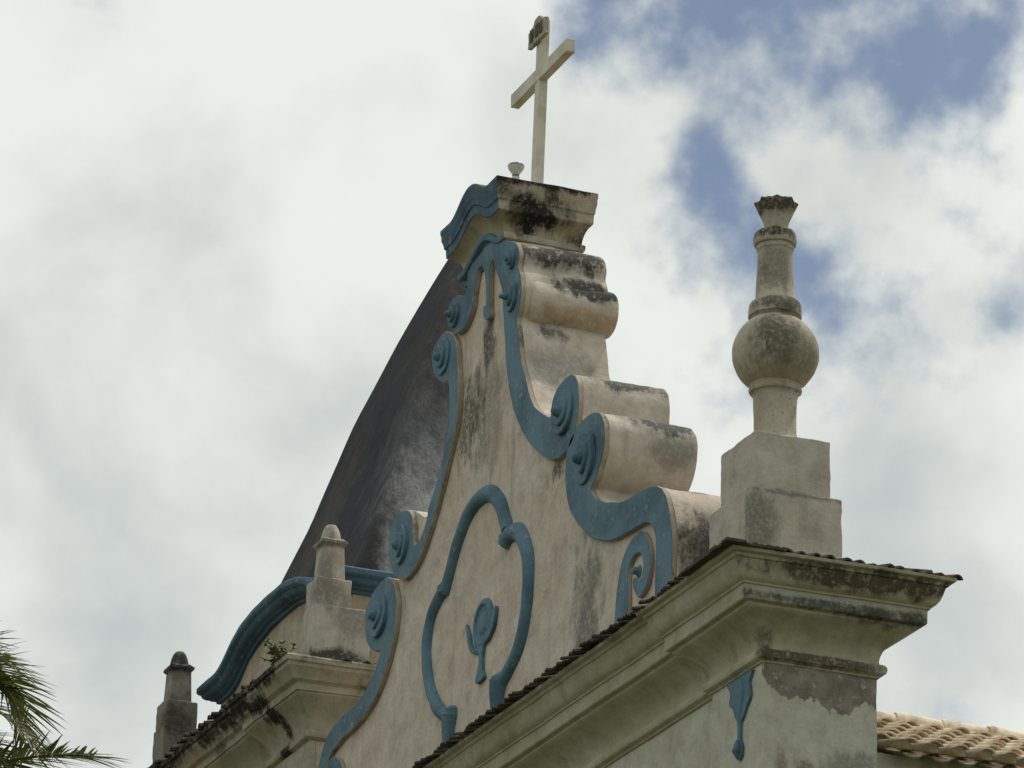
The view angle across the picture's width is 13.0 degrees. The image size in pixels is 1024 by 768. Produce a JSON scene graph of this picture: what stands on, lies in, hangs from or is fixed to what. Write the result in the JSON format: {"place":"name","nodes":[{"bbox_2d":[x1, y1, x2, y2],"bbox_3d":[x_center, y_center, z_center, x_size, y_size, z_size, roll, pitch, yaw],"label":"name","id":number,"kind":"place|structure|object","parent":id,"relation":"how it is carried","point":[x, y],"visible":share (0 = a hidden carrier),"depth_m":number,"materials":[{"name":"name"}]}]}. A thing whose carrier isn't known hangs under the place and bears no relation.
{"place":"outdoors","nodes":[
{"label":"outdoors","id":0,"kind":"place"},
{"bbox_2d":[148,259,466,767],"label":"bell tower","id":1,"kind":"structure","parent":0,"point":[289,709],"depth_m":44.07,"materials":[{"name":"paint"}]},
{"bbox_2d":[152,651,197,763],"bbox_3d":[-3.357,3.482,46.123,0.559,1.531,0.369,9,-22,-20],"label":"square pinnacle","id":2,"kind":"object","parent":1,"relation":"on","point":[176,717],"visible":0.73,"depth_m":46.02,"materials":[{"name":"paint"}]},
{"bbox_2d":[260,638,296,665],"bbox_3d":[-2.174,2.510,41.795,0.359,0.341,0.220,1,-21,2],"label":"weed","id":3,"kind":"object","parent":1,"relation":"on","point":[275,651],"visible":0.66,"depth_m":41.78,"materials":[{"name":"green plant"}]},
{"bbox_2d":[301,524,368,661],"bbox_3d":[-1.632,2.025,42.093,0.562,1.472,0.367,9,-22,-20],"label":"square pinnacle","id":4,"kind":"object","parent":1,"relation":"on","point":[333,624],"visible":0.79,"depth_m":41.88,"materials":[{"name":"paint"}]},
{"bbox_2d":[0,0,1023,767],"label":"sky","id":5,"kind":"structure","parent":0,"point":[222,221],"materials":[{"name":"white"}]},
{"label":"ground","id":6,"kind":"structure","parent":0,"visible":0},
{"bbox_2d":[0,629,131,767],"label":"palm tree","id":7,"kind":"object","parent":6,"relation":"on","point":[14,696],"visible":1,"depth_m":41.29,"materials":[{"name":"green plant"}]},
{"bbox_2d":[318,175,962,767],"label":"church front","id":8,"kind":"structure","parent":6,"relation":"on","point":[568,587],"depth_m":35.82,"materials":[{"name":"paint"}]},
{"bbox_2d":[507,162,523,178],"bbox_3d":[0.031,-1.755,38.694,0.147,0.308,0.147,9,-22,-20],"label":"floodlight","id":9,"kind":"object","parent":8,"relation":"on","point":[515,169],"visible":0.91,"depth_m":38.68,"materials":[{"name":"white ceramic"}]},
{"bbox_2d":[511,16,574,182],"bbox_3d":[0.240,-2.349,39.209,0.125,1.875,1.310,9,-22,-20],"label":"cross","id":10,"kind":"object","parent":8,"relation":"on","point":[547,68],"visible":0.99,"depth_m":39.26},
{"bbox_2d":[709,194,841,558],"bbox_3d":[1.968,0.096,33.606,0.754,3.213,0.754,9,-22,-20],"label":"ball pinnacle","id":11,"kind":"object","parent":8,"relation":"on","point":[775,479],"visible":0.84,"depth_m":33.37,"materials":[{"name":"paint"}]},
{"bbox_2d":[876,711,1023,767],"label":"tile roof","id":12,"kind":"object","parent":8,"relation":"attached to","point":[905,740],"visible":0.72,"depth_m":32.66,"materials":[{"name":"tile"}]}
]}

